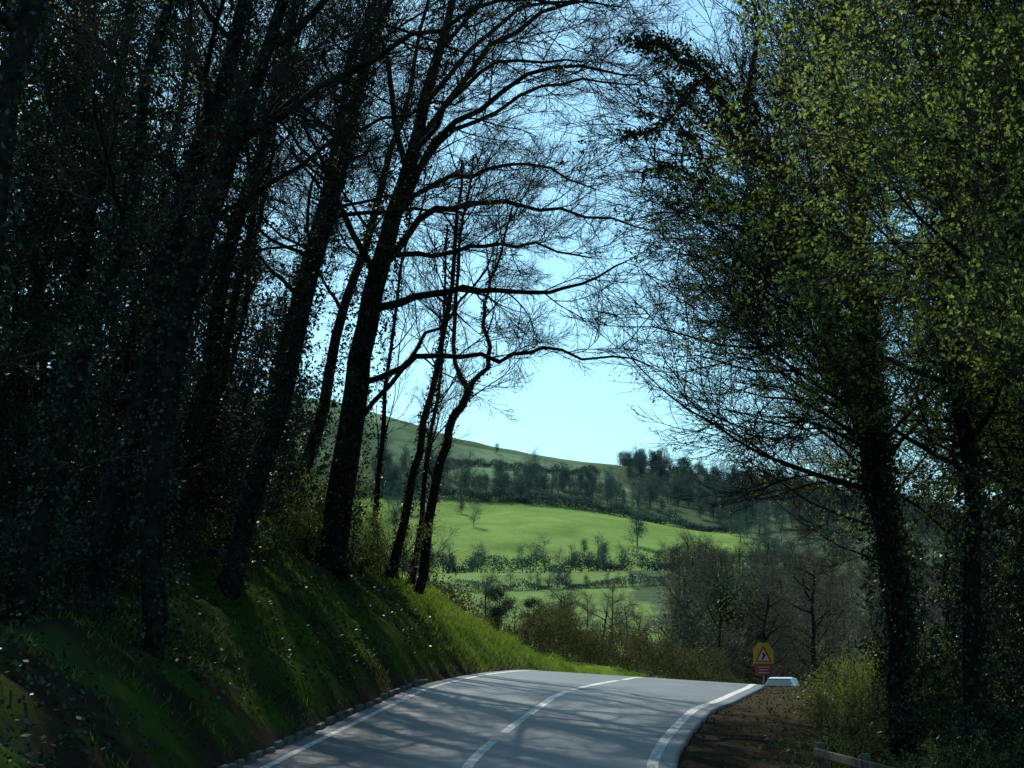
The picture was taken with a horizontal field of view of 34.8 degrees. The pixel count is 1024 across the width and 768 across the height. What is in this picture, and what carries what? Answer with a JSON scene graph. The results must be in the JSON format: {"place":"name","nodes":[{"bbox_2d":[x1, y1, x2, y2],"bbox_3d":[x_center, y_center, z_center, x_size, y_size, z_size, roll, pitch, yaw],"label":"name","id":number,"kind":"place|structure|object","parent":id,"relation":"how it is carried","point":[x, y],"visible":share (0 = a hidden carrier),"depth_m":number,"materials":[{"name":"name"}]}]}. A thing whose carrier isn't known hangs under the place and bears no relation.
{"place":"outdoors","nodes":[
{"label":"outdoors","id":0,"kind":"place"},
{"bbox_2d":[239,670,770,767],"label":"road","id":1,"kind":"structure","parent":0,"point":[628,723],"depth_m":33.28,"materials":[{"name":"grey asphalt"}]},
{"bbox_2d":[260,670,758,767],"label":"road markings","id":2,"kind":"object","parent":1,"relation":"on","point":[653,759],"visible":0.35,"depth_m":33.19,"materials":[{"name":"paint"}]},
{"bbox_2d":[0,0,1017,508],"label":"sky","id":3,"kind":"structure","parent":0,"point":[568,415],"materials":[{"name":"blue"}]},
{"bbox_2d":[0,368,1023,767],"bbox_3d":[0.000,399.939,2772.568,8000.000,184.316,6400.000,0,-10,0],"label":"ground","id":4,"kind":"structure","parent":0,"point":[504,526],"depth_m":35.94,"materials":[{"name":"green plant"}]},
{"bbox_2d":[0,0,61,386],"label":"ivy clad tree","id":5,"kind":"object","parent":4,"relation":"on","point":[34,118],"visible":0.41,"depth_m":23.08,"materials":[{"name":"green plant"}]},
{"bbox_2d":[0,0,105,378],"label":"ivy clad tree","id":6,"kind":"object","parent":4,"relation":"on","point":[26,106],"visible":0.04,"depth_m":41.98,"materials":[{"name":"green plant"}]},
{"bbox_2d":[0,0,160,508],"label":"ivy clad tree","id":7,"kind":"object","parent":4,"relation":"on","point":[25,238],"visible":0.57,"depth_m":34.61,"materials":[{"name":"green plant"}]},
{"bbox_2d":[0,60,163,447],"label":"ivy clad tree","id":8,"kind":"object","parent":4,"relation":"on","point":[55,291],"visible":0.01,"depth_m":55.08,"materials":[{"name":"green plant"}]},
{"bbox_2d":[2,82,168,445],"bbox_3d":[-12.766,-3.100,47.662,5.556,11.852,5.096,9,-12,-15],"label":"ivy clad tree","id":9,"kind":"object","parent":4,"relation":"on","point":[55,304],"visible":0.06,"depth_m":47.65,"materials":[{"name":"green plant"}]},
{"bbox_2d":[0,26,171,499],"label":"ivy clad tree","id":10,"kind":"object","parent":4,"relation":"on","point":[25,388],"visible":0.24,"depth_m":38.92,"materials":[{"name":"green plant"}]},
{"bbox_2d":[0,0,178,388],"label":"bare tree","id":11,"kind":"object","parent":4,"relation":"on","point":[22,27],"visible":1,"depth_m":20.06,"materials":[{"name":"brown plant"}]},
{"bbox_2d":[0,0,183,374],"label":"bare tree","id":12,"kind":"object","parent":4,"relation":"on","point":[30,63],"visible":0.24,"depth_m":32.09,"materials":[{"name":"brown plant"}]},
{"bbox_2d":[0,0,220,486],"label":"bare tree","id":13,"kind":"object","parent":4,"relation":"on","point":[16,388],"visible":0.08,"depth_m":40.98,"materials":[{"name":"brown plant"}]},
{"bbox_2d":[50,470,183,544],"bbox_3d":[-8.818,2.721,35.862,3.069,2.197,3.124,-9,-14,43],"label":"dark shrub","id":14,"kind":"object","parent":4,"relation":"on","point":[166,509],"visible":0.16,"depth_m":35.71,"materials":[{"name":"green plant"}]},
{"bbox_2d":[0,0,297,624],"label":"ivy clad tree","id":15,"kind":"object","parent":4,"relation":"on","point":[29,578],"visible":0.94,"depth_m":26.00,"materials":[{"name":"green plant"}]},
{"bbox_2d":[117,524,198,599],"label":"dark shrub","id":16,"kind":"object","parent":4,"relation":"on","point":[171,559],"visible":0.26,"depth_m":32.96,"materials":[{"name":"green plant"}]},
{"bbox_2d":[0,0,323,518],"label":"ivy clad tree","id":17,"kind":"object","parent":4,"relation":"on","point":[89,215],"visible":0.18,"depth_m":37.00,"materials":[{"name":"green plant"}]},
{"bbox_2d":[90,205,235,453],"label":"ivy clad tree","id":18,"kind":"object","parent":4,"relation":"on","point":[130,267],"depth_m":55.48,"materials":[{"name":"green plant"}]},
{"bbox_2d":[18,0,319,470],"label":"ivy clad tree","id":19,"kind":"object","parent":4,"relation":"on","point":[127,362],"visible":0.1,"depth_m":46.78,"materials":[{"name":"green plant"}]},
{"bbox_2d":[17,0,380,618],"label":"bare tree","id":20,"kind":"object","parent":4,"relation":"on","point":[110,521],"visible":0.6,"depth_m":30.97,"materials":[{"name":"brown plant"}]},
{"bbox_2d":[65,0,348,507],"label":"bare tree","id":21,"kind":"object","parent":4,"relation":"on","point":[141,501],"visible":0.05,"depth_m":43.27,"materials":[{"name":"brown plant"}]},
{"bbox_2d":[8,0,414,573],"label":"ivy clad tree","id":22,"kind":"object","parent":4,"relation":"on","point":[131,498],"visible":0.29,"depth_m":36.40,"materials":[{"name":"green plant"}]},
{"bbox_2d":[0,450,451,767],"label":"ground ivy","id":23,"kind":"object","parent":4,"relation":"on","point":[33,760],"visible":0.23,"depth_m":31.20,"materials":[{"name":"green plant"}]},
{"bbox_2d":[185,479,279,536],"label":"dark shrub","id":24,"kind":"object","parent":4,"relation":"on","point":[220,504],"visible":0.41,"depth_m":41.98,"materials":[{"name":"green plant"}]},
{"bbox_2d":[169,436,303,515],"bbox_3d":[-9.170,3.018,52.883,4.828,3.396,4.743,-3,-10,18],"label":"dark shrub","id":25,"kind":"object","parent":4,"relation":"on","point":[233,452],"visible":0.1,"depth_m":51.67,"materials":[{"name":"green plant"}]},
{"bbox_2d":[203,508,303,568],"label":"leafy shrub","id":26,"kind":"object","parent":4,"relation":"on","point":[269,537],"visible":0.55,"depth_m":40.99,"materials":[{"name":"green plant"}]},
{"bbox_2d":[196,294,310,478],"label":"ivy clad tree","id":27,"kind":"object","parent":4,"relation":"on","point":[261,382],"visible":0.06,"depth_m":67.12,"materials":[{"name":"green plant"}]},
{"bbox_2d":[188,257,319,511],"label":"ivy clad tree","id":28,"kind":"object","parent":4,"relation":"on","point":[247,400],"visible":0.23,"depth_m":61.94,"materials":[{"name":"green plant"}]},
{"bbox_2d":[189,438,330,525],"bbox_3d":[-7.637,2.894,47.039,4.464,3.196,4.544,-4,-11,19],"label":"dark shrub","id":29,"kind":"object","parent":4,"relation":"on","point":[220,461],"visible":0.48,"depth_m":47.28,"materials":[{"name":"green plant"}]},
{"bbox_2d":[144,6,377,506],"bbox_3d":[-8.543,-4.436,51.927,7.820,17.881,8.387,17,-14,-31],"label":"ivy clad tree","id":30,"kind":"object","parent":4,"relation":"on","point":[246,308],"visible":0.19,"depth_m":51.11,"materials":[{"name":"green plant"}]},
{"bbox_2d":[118,0,412,546],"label":"bare tree","id":31,"kind":"object","parent":4,"relation":"on","point":[198,408],"visible":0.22,"depth_m":39.18,"materials":[{"name":"brown plant"}]},
{"bbox_2d":[231,327,324,518],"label":"ivy clad tree","id":32,"kind":"object","parent":4,"relation":"on","point":[309,402],"visible":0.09,"depth_m":65.27,"materials":[{"name":"green plant"}]},
{"bbox_2d":[123,0,444,508],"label":"ivy clad tree","id":33,"kind":"object","parent":4,"relation":"on","point":[210,423],"visible":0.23,"depth_m":47.45,"materials":[{"name":"green plant"}]},
{"bbox_2d":[0,548,583,767],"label":"bank grass","id":34,"kind":"structure","parent":4,"relation":"on","point":[481,625],"depth_m":50.39,"materials":[{"name":"green plant"}]},
{"bbox_2d":[267,500,328,555],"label":"leafy shrub","id":35,"kind":"object","parent":4,"relation":"on","point":[312,530],"visible":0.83,"depth_m":44.52,"materials":[{"name":"green plant"}]},
{"bbox_2d":[230,104,401,519],"bbox_3d":[-7.684,-2.538,58.249,5.899,17.277,7.625,14,-15,-24],"label":"bare tree","id":36,"kind":"object","parent":4,"relation":"on","point":[270,330],"visible":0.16,"depth_m":57.46,"materials":[{"name":"brown plant"}]},
{"bbox_2d":[266,461,378,548],"bbox_3d":[-5.805,3.508,46.209,3.698,2.635,3.409,-5,-11,29],"label":"leafy shrub","id":37,"kind":"object","parent":4,"relation":"on","point":[292,506],"visible":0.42,"depth_m":46.04,"materials":[{"name":"green plant"}]},
{"bbox_2d":[218,679,428,767],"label":"kerb","id":38,"kind":"structure","parent":4,"relation":"on","point":[289,739],"depth_m":31.88,"materials":[{"name":"concrete"}]},
{"bbox_2d":[269,446,386,539],"bbox_3d":[-6.184,3.726,52.462,4.545,3.513,4.931,4,-11,-21],"label":"leafy shrub","id":39,"kind":"object","parent":4,"relation":"on","point":[360,489],"visible":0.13,"depth_m":52.30,"materials":[{"name":"green plant"}]},
{"bbox_2d":[311,522,397,576],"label":"leafy shrub","id":40,"kind":"object","parent":4,"relation":"on","point":[375,552],"visible":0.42,"depth_m":48.59,"materials":[{"name":"green plant"}]},
{"bbox_2d":[202,0,507,556],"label":"bare tree","id":41,"kind":"object","parent":4,"relation":"on","point":[291,290],"visible":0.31,"depth_m":41.31,"materials":[{"name":"brown plant"}]},
{"bbox_2d":[187,0,538,530],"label":"ivy clad tree","id":42,"kind":"object","parent":4,"relation":"on","point":[341,250],"visible":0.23,"depth_m":44.36,"materials":[{"name":"green plant"}]},
{"bbox_2d":[313,460,430,532],"bbox_3d":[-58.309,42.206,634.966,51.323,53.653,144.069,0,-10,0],"label":"leafy shrub","id":43,"kind":"object","parent":4,"relation":"on","point":[398,495],"visible":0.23,"depth_m":639.89,"materials":[{"name":"green plant"}]},
{"bbox_2d":[316,504,434,579],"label":"leafy shrub","id":44,"kind":"object","parent":4,"relation":"on","point":[380,528],"visible":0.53,"depth_m":50.39,"materials":[{"name":"green plant"}]},
{"bbox_2d":[119,0,643,663],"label":"bare tree","id":45,"kind":"object","parent":4,"relation":"on","point":[155,628],"visible":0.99,"depth_m":29.94,"materials":[{"name":"brown plant"}]},
{"bbox_2d":[142,0,633,605],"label":"ivy clad tree","id":46,"kind":"object","parent":4,"relation":"on","point":[236,566],"visible":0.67,"depth_m":37.53,"materials":[{"name":"green plant"}]},
{"bbox_2d":[246,0,537,540],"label":"bare tree","id":47,"kind":"object","parent":4,"relation":"on","point":[311,445],"visible":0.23,"depth_m":49.52,"materials":[{"name":"brown plant"}]},
{"bbox_2d":[354,152,456,568],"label":"slender birch tree","id":48,"kind":"object","parent":4,"relation":"on","point":[381,436],"visible":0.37,"depth_m":52.05,"materials":[{"name":"brown plant"}]},
{"bbox_2d":[356,495,458,585],"bbox_3d":[-3.629,5.005,52.666,3.714,3.098,3.444,6,-12,-32],"label":"leafy shrub","id":49,"kind":"object","parent":4,"relation":"on","point":[416,561],"visible":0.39,"depth_m":52.38,"materials":[{"name":"green plant"}]},
{"bbox_2d":[380,95,498,578],"bbox_3d":[-2.489,-1.573,51.392,3.550,15.420,4.870,5,-11,-24],"label":"slender birch tree","id":50,"kind":"object","parent":4,"relation":"on","point":[407,511],"visible":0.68,"depth_m":50.72,"materials":[{"name":"brown plant"}]},
{"bbox_2d":[39,624,841,767],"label":"fallen leaves","id":51,"kind":"object","parent":4,"relation":"on","point":[207,745],"visible":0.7,"depth_m":33.89,"materials":[{"name":"brown plant"}]},
{"bbox_2d":[390,173,508,586],"bbox_3d":[-1.951,-0.273,55.091,4.123,14.700,4.670,-8,-13,39],"label":"slender birch tree","id":52,"kind":"object","parent":4,"relation":"on","point":[424,482],"visible":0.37,"depth_m":54.47,"materials":[{"name":"brown plant"}]},
{"bbox_2d":[388,106,565,594],"bbox_3d":[-1.251,-1.509,53.148,6.241,16.678,4.263,0,-10,0],"label":"forked ash tree","id":53,"kind":"object","parent":4,"relation":"on","point":[434,491],"visible":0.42,"depth_m":52.72,"materials":[{"name":"brown plant"}]},
{"bbox_2d":[226,0,730,576],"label":"spreading oak tree","id":54,"kind":"object","parent":4,"relation":"on","point":[342,478],"visible":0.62,"depth_m":45.47,"materials":[{"name":"brown plant"}]},
{"bbox_2d":[416,572,542,649],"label":"hedgerow","id":55,"kind":"object","parent":4,"relation":"on","point":[452,594],"visible":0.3,"depth_m":67.11,"materials":[{"name":"green plant"}]},
{"bbox_2d":[431,457,601,474],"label":"field hedgerow","id":56,"kind":"object","parent":4,"relation":"on","point":[483,463],"visible":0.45,"depth_m":801.11,"materials":[{"name":"green plant"}]},
{"bbox_2d":[416,564,635,592],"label":"field hedgerow trees","id":57,"kind":"object","parent":4,"relation":"on","point":[559,572],"visible":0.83,"depth_m":412.23,"materials":[{"name":"green plant"}]},
{"bbox_2d":[426,572,668,591],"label":"field hedgerow","id":58,"kind":"object","parent":4,"relation":"on","point":[586,585],"visible":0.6,"depth_m":411.51,"materials":[{"name":"green plant"}]},
{"bbox_2d":[363,480,745,533],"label":"field hedgerow","id":59,"kind":"object","parent":4,"relation":"on","point":[563,499],"visible":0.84,"depth_m":667.08,"materials":[{"name":"green plant"}]},
{"bbox_2d":[469,568,658,672],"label":"valley trees","id":60,"kind":"object","parent":4,"relation":"on","point":[502,609],"visible":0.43,"depth_m":259.70,"materials":[{"name":"green plant"}]},
{"bbox_2d":[368,529,785,573],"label":"field hedgerow trees","id":61,"kind":"object","parent":4,"relation":"on","point":[602,547],"visible":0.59,"depth_m":493.51,"materials":[{"name":"green plant"}]},
{"bbox_2d":[355,546,841,573],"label":"field hedgerow","id":62,"kind":"object","parent":4,"relation":"on","point":[617,567],"visible":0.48,"depth_m":493.54,"materials":[{"name":"green plant"}]},
{"bbox_2d":[366,436,865,523],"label":"hillside trees","id":63,"kind":"object","parent":4,"relation":"on","point":[529,472],"visible":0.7,"depth_m":704.31,"materials":[{"name":"green plant"}]},
{"bbox_2d":[508,604,747,683],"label":"hedgerow","id":64,"kind":"object","parent":4,"relation":"on","point":[593,643],"visible":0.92,"depth_m":84.76,"materials":[{"name":"green plant"}]},
{"bbox_2d":[658,566,790,684],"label":"ivy clad tree","id":65,"kind":"object","parent":4,"relation":"on","point":[715,592],"visible":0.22,"depth_m":133.58,"materials":[{"name":"plant"}]},
{"bbox_2d":[753,643,773,684],"bbox_3d":[8.754,9.920,56.775,0.704,1.830,0.098,-1,-10,6],"label":"warning sign","id":66,"kind":"object","parent":4,"relation":"on","point":[763,657],"visible":0.91,"depth_m":56.80,"materials":[{"name":"yellow metal"}]},
{"bbox_2d":[542,0,1023,762],"bbox_3d":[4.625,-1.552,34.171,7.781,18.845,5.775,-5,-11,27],"label":"ivy clad tree","id":67,"kind":"object","parent":4,"relation":"on","point":[646,46],"visible":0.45,"depth_m":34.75,"materials":[{"name":"green plant"}]},
{"bbox_2d":[584,0,1023,731],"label":"hornbeam tree","id":68,"kind":"object","parent":4,"relation":"on","point":[790,416],"visible":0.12,"depth_m":37.09,"materials":[{"name":"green plant"}]},
{"bbox_2d":[615,443,1017,531],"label":"hillside woodland","id":69,"kind":"object","parent":4,"relation":"on","point":[640,463],"visible":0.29,"depth_m":846.97,"materials":[{"name":"green plant"}]},
{"bbox_2d":[613,0,1023,767],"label":"hornbeam tree","id":70,"kind":"object","parent":4,"relation":"on","point":[969,580],"visible":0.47,"depth_m":29.49,"materials":[{"name":"green plant"}]},
{"bbox_2d":[628,523,1019,697],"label":"valley woodland","id":71,"kind":"object","parent":4,"relation":"on","point":[802,644],"visible":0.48,"depth_m":138.23,"materials":[{"name":"brown plant"}]},
{"bbox_2d":[658,81,1000,669],"bbox_3d":[8.983,0.527,43.346,10.182,17.249,10.066,2,-10,-11],"label":"hornbeam tree","id":72,"kind":"object","parent":4,"relation":"on","point":[823,489],"visible":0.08,"depth_m":42.42,"materials":[{"name":"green plant"}]},
{"bbox_2d":[779,717,882,767],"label":"leafy shrub","id":73,"kind":"object","parent":4,"relation":"on","point":[830,762],"visible":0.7,"depth_m":28.20,"materials":[{"name":"green plant"}]},
{"bbox_2d":[798,679,887,750],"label":"leafy shrub","id":74,"kind":"object","parent":4,"relation":"on","point":[858,728],"visible":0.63,"depth_m":32.79,"materials":[{"name":"green plant"}]},
{"bbox_2d":[800,667,886,732],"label":"leafy shrub","id":75,"kind":"object","parent":4,"relation":"on","point":[849,683],"visible":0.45,"depth_m":36.13,"materials":[{"name":"green plant"}]},
{"bbox_2d":[727,235,964,642],"bbox_3d":[12.033,2.957,55.351,9.616,16.291,9.507,0,-10,0],"label":"hornbeam tree","id":76,"kind":"object","parent":4,"relation":"on","point":[822,445],"visible":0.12,"depth_m":54.77,"materials":[{"name":"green plant"}]},
{"bbox_2d":[810,640,884,717],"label":"leafy shrub","id":77,"kind":"object","parent":4,"relation":"on","point":[839,686],"visible":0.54,"depth_m":39.02,"materials":[{"name":"green plant"}]},
{"bbox_2d":[792,669,922,766],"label":"leafy shrub","id":78,"kind":"object","parent":4,"relation":"on","point":[875,726],"visible":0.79,"depth_m":30.22,"materials":[{"name":"green plant"}]},
{"bbox_2d":[704,0,1023,551],"bbox_3d":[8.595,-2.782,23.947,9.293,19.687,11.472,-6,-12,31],"label":"hornbeam tree","id":79,"kind":"object","parent":4,"relation":"on","point":[952,128],"visible":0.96,"depth_m":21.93,"materials":[{"name":"green plant"}]},
{"bbox_2d":[715,491,1016,571],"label":"hillside woodland","id":80,"kind":"object","parent":4,"relation":"on","point":[745,521],"visible":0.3,"depth_m":606.20,"materials":[{"name":"green plant"}]},
{"bbox_2d":[813,742,929,767],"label":"wooden fence","id":81,"kind":"object","parent":4,"relation":"on","point":[821,753],"visible":1,"depth_m":22.48,"materials":[{"name":"brown wood"}]},
{"bbox_2d":[746,675,1023,767],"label":"verge undergrowth","id":82,"kind":"object","parent":4,"relation":"on","point":[813,681],"visible":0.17,"depth_m":34.21,"materials":[{"name":"green plant"}]},
{"bbox_2d":[764,0,1023,570],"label":"ivy clad tree","id":83,"kind":"object","parent":4,"relation":"on","point":[1018,491],"visible":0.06,"depth_m":38.62,"materials":[{"name":"green plant"}]},
{"bbox_2d":[767,113,1023,697],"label":"hornbeam tree","id":84,"kind":"object","parent":4,"relation":"on","point":[914,504],"visible":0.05,"depth_m":45.71,"materials":[{"name":"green plant"}]},
{"bbox_2d":[781,0,1023,677],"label":"hornbeam tree","id":85,"kind":"object","parent":4,"relation":"on","point":[1018,551],"visible":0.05,"depth_m":32.96,"materials":[{"name":"green plant"}]},
{"bbox_2d":[843,654,991,749],"bbox_3d":[8.579,6.547,33.585,2.841,2.196,3.082,4,-11,-23],"label":"leafy shrub","id":86,"kind":"object","parent":4,"relation":"on","point":[930,724],"visible":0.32,"depth_m":33.43,"materials":[{"name":"green plant"}]},
{"bbox_2d":[847,620,991,712],"bbox_3d":[11.022,7.693,43.983,3.976,2.796,3.906,2,-10,-9],"label":"dark shrub","id":87,"kind":"object","parent":4,"relation":"on","point":[933,642],"visible":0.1,"depth_m":44.14,"materials":[{"name":"green plant"}]},
{"bbox_2d":[867,636,1023,724],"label":"dark shrub","id":88,"kind":"object","parent":4,"relation":"on","point":[916,664],"visible":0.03,"depth_m":40.50,"materials":[{"name":"green plant"}]},
{"bbox_2d":[873,4,1023,499],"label":"ivy clad tree","id":89,"kind":"object","parent":4,"relation":"on","point":[994,444],"visible":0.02,"depth_m":43.05,"materials":[{"name":"green plant"}]},
{"bbox_2d":[892,723,1010,767],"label":"leafy shrub","id":90,"kind":"object","parent":4,"relation":"on","point":[912,761],"visible":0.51,"depth_m":27.09,"materials":[{"name":"green plant"}]},
{"bbox_2d":[881,723,1023,767],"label":"leafy shrub","id":91,"kind":"object","parent":4,"relation":"on","point":[932,758],"visible":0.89,"depth_m":24.61,"materials":[{"name":"green plant"}]},
{"bbox_2d":[882,646,1023,754],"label":"dark shrub","id":92,"kind":"object","parent":4,"relation":"on","point":[943,682],"visible":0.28,"depth_m":32.99,"materials":[{"name":"green plant"}]},
{"bbox_2d":[890,683,1023,767],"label":"dark shrub","id":93,"kind":"object","parent":4,"relation":"on","point":[946,710],"visible":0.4,"depth_m":30.22,"materials":[{"name":"green plant"}]},
{"bbox_2d":[892,0,1023,441],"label":"hornbeam tree","id":94,"kind":"object","parent":4,"relation":"on","point":[993,374],"visible":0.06,"depth_m":30.80,"materials":[{"name":"green plant"}]},
{"bbox_2d":[898,436,1020,689],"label":"ivy clad tree","id":95,"kind":"object","parent":4,"relation":"on","point":[944,575],"visible":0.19,"depth_m":65.96,"materials":[{"name":"green plant"}]},
{"bbox_2d":[906,691,1023,767],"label":"dark shrub","id":96,"kind":"object","parent":4,"relation":"on","point":[966,731],"visible":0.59,"depth_m":27.74,"materials":[{"name":"green plant"}]},
{"bbox_2d":[924,368,1023,712],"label":"ivy clad tree","id":97,"kind":"object","parent":4,"relation":"on","point":[944,586],"visible":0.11,"depth_m":48.70,"materials":[{"name":"green plant"}]},
{"bbox_2d":[927,621,1023,738],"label":"dark shrub","id":98,"kind":"object","parent":4,"relation":"on","point":[941,652],"visible":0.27,"depth_m":37.03,"materials":[{"name":"green plant"}]},
{"bbox_2d":[934,712,1023,767],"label":"dark shrub","id":99,"kind":"object","parent":4,"relation":"on","point":[1000,742],"visible":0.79,"depth_m":24.80,"materials":[{"name":"green plant"}]},
{"bbox_2d":[934,413,1023,668],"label":"ivy clad tree","id":100,"kind":"object","parent":4,"relation":"on","point":[952,604],"visible":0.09,"depth_m":60.21,"materials":[{"name":"green plant"}]},
{"bbox_2d":[950,401,1020,603],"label":"ivy clad tree","id":101,"kind":"object","parent":4,"relation":"on","point":[1002,544],"visible":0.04,"depth_m":52.46,"materials":[{"name":"green plant"}]},
{"bbox_2d":[957,396,1023,697],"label":"ivy clad tree","id":102,"kind":"object","parent":4,"relation":"on","point":[1009,588],"visible":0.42,"depth_m":39.48,"materials":[{"name":"green plant"}]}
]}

